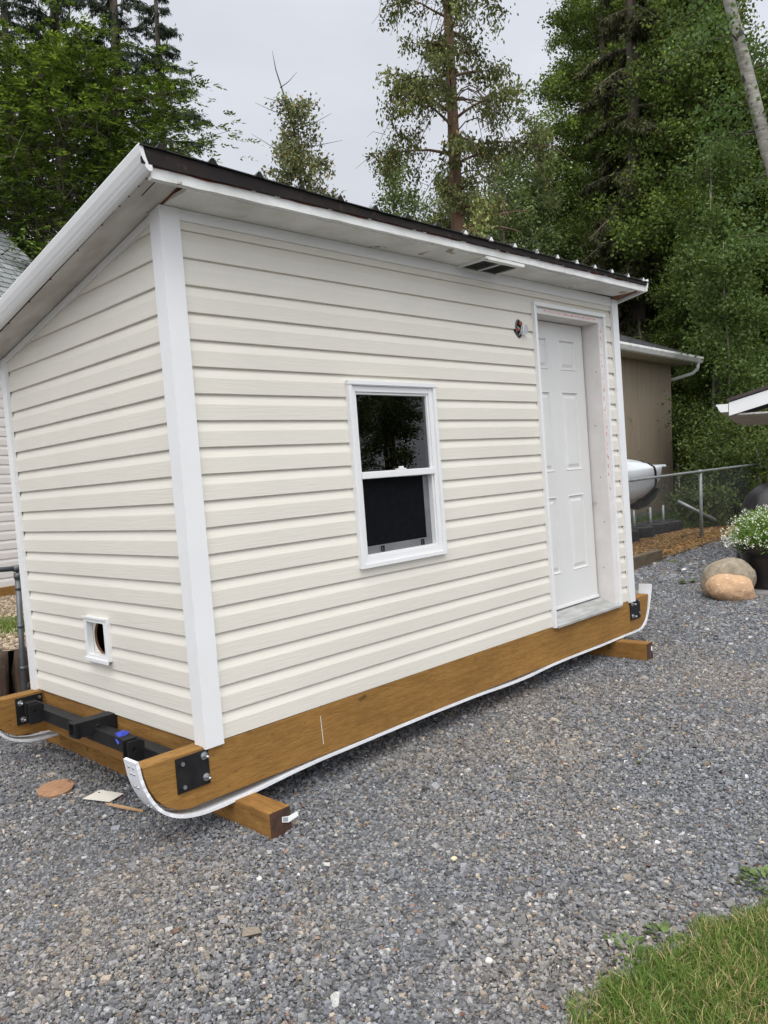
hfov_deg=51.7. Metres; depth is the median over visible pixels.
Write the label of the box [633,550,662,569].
edging timber
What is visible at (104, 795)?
siding scrap
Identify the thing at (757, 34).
aspen tree
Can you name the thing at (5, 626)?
terrace grass
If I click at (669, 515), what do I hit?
undergrowth
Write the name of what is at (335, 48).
sky
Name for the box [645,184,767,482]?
aspen tree
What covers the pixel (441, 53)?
cottonwood
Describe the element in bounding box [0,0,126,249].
spruce tree
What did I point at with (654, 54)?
aspen tree
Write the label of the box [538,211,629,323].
aspen tree
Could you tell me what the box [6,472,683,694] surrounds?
ground
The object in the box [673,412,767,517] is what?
shrub
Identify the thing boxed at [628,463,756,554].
chain link fence
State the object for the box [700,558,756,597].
boulder
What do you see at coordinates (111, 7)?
spruce tree
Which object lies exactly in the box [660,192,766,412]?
slim aspen
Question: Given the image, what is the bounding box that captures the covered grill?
[736,482,767,558]
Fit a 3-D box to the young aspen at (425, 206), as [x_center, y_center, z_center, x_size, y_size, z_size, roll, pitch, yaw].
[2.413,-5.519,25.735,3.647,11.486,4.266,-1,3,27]
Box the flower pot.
[720,505,767,589]
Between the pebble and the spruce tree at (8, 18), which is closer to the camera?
the pebble
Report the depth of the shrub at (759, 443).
16.62 m
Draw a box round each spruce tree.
[0,0,77,246]
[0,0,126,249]
[16,0,184,229]
[107,0,214,177]
[574,0,707,395]
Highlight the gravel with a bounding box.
[0,535,767,1023]
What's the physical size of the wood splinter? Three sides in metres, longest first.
0.210 x 0.017 x 0.007 m
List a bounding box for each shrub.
[647,456,754,527]
[657,388,767,469]
[670,422,756,498]
[671,383,767,464]
[672,384,767,417]
[672,393,767,508]
[672,416,708,488]
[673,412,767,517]
[735,425,767,483]
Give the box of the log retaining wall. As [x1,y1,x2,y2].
[0,647,30,696]
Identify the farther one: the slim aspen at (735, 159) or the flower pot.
the slim aspen at (735, 159)
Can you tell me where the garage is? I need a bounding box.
[619,334,703,518]
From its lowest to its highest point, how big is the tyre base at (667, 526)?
0.501 m
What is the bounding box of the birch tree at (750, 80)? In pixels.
[630,0,767,391]
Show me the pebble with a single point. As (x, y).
(489, 960)
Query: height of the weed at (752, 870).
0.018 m
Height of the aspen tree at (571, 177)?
13.251 m
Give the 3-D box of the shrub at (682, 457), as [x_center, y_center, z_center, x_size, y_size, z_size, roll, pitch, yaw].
[8.881,-1.390,20.542,3.098,2.645,2.943,0,4,45]
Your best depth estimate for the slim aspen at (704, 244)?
20.25 m
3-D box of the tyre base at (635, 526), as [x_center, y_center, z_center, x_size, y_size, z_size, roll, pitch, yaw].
[4.560,0.220,14.399,0.680,0.501,0.680,-4,3,-36]
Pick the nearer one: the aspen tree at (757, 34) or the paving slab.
the paving slab
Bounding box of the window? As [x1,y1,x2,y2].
[345,380,447,568]
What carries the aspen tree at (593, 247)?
on the ground at (10, 663)
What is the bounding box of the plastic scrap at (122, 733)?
[115,730,128,743]
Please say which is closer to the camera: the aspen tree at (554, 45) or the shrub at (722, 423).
the shrub at (722, 423)
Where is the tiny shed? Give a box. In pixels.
[0,142,651,817]
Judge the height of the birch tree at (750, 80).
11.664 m
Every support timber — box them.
[43,730,297,840]
[584,639,652,660]
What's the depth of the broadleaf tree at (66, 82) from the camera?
12.46 m
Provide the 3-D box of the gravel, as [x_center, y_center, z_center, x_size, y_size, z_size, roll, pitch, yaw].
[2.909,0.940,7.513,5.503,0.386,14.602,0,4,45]
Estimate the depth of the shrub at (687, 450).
18.55 m
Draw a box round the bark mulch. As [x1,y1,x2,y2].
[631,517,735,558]
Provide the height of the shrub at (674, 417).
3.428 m
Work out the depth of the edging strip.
12.06 m
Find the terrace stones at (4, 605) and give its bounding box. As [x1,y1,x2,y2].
[0,595,26,650]
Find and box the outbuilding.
[0,230,32,596]
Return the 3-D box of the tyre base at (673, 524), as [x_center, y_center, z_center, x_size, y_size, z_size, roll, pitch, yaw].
[5.372,0.121,15.222,0.680,0.501,0.680,0,4,45]
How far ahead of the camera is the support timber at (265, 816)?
3.40 m
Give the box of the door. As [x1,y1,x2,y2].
[537,320,598,609]
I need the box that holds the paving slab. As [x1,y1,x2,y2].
[754,588,767,595]
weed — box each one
[599,931,654,965]
[642,919,688,941]
[733,865,767,893]
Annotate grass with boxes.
[0,608,24,639]
[560,891,767,1023]
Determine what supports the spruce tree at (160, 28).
on the ground at (10, 663)
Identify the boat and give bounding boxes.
[627,459,665,509]
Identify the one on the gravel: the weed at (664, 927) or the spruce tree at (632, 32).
the weed at (664, 927)
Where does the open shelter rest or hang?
on the gravel
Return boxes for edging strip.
[662,533,733,557]
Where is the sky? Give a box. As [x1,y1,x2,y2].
[0,0,767,250]
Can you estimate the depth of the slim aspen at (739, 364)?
18.10 m
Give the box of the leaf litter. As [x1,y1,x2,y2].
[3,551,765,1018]
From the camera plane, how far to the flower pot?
8.03 m
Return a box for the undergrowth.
[631,508,738,527]
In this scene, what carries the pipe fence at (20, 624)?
on the ground at (10, 663)
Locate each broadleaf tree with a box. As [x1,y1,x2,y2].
[0,0,260,269]
[0,117,52,251]
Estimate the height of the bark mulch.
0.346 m
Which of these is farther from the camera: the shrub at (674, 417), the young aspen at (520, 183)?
the young aspen at (520, 183)
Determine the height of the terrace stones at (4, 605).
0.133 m
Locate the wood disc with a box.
[37,779,73,798]
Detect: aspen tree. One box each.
[505,150,621,320]
[519,0,657,262]
[535,0,616,232]
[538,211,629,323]
[550,0,684,466]
[569,0,763,494]
[577,0,767,494]
[583,0,767,466]
[602,7,719,497]
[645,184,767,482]
[654,5,765,471]
[680,101,767,404]
[688,49,767,407]
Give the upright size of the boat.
0.849 m
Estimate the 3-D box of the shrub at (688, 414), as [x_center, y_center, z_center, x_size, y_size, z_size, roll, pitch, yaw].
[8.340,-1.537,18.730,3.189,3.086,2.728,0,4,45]
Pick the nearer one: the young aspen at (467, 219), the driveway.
the driveway
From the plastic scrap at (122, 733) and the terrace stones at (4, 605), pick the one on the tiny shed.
the plastic scrap at (122, 733)
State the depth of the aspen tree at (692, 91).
23.61 m
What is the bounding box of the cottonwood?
[355,0,570,245]
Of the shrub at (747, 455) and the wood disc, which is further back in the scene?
the shrub at (747, 455)
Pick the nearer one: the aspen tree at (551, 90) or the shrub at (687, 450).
the shrub at (687, 450)
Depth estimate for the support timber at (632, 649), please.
5.78 m
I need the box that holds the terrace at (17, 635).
[0,595,26,650]
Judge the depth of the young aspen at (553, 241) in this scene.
25.93 m
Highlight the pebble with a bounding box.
[485,957,492,963]
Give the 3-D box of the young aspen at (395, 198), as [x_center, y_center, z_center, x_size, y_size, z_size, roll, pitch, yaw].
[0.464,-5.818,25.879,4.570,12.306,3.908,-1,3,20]
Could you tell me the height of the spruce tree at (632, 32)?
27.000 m
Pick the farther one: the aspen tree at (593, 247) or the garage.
the aspen tree at (593, 247)
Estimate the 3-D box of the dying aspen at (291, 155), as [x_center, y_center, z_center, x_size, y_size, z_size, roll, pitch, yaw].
[-1.882,-4.636,17.416,4.247,11.102,3.998,0,4,45]
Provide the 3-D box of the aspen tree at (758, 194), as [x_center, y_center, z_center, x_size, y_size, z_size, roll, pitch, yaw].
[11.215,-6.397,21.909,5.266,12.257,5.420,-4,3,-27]
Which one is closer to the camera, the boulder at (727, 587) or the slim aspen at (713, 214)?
the boulder at (727, 587)
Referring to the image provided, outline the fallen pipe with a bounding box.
[677,500,715,521]
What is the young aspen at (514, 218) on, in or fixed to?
on the ground at (10, 663)
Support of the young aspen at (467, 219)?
on the ground at (10, 663)
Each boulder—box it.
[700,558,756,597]
[705,574,755,600]
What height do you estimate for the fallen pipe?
0.438 m
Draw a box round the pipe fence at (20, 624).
[0,565,28,690]
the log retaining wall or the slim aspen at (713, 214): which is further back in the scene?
the slim aspen at (713, 214)
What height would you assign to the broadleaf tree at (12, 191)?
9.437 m
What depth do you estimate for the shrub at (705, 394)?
20.72 m
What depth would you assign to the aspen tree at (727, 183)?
22.05 m
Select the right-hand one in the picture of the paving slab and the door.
the paving slab
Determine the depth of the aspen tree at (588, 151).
31.74 m
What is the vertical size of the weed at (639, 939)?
0.014 m
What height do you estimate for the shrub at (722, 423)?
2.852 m
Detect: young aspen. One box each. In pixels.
[368,134,428,222]
[415,165,464,221]
[445,201,495,238]
[473,145,549,254]
[481,140,541,248]
[489,109,591,261]
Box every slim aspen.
[655,128,761,410]
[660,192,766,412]
[662,216,762,415]
[670,225,767,426]
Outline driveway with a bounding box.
[0,547,767,1023]
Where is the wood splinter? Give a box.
[106,803,142,811]
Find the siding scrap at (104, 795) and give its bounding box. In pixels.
[82,790,123,801]
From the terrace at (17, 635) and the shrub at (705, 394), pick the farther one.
the shrub at (705, 394)
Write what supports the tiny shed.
on the support timber at (265, 816)
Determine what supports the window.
in the tiny shed
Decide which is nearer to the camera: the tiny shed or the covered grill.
the tiny shed
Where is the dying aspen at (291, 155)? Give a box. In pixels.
[252,51,347,201]
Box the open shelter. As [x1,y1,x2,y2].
[716,385,767,425]

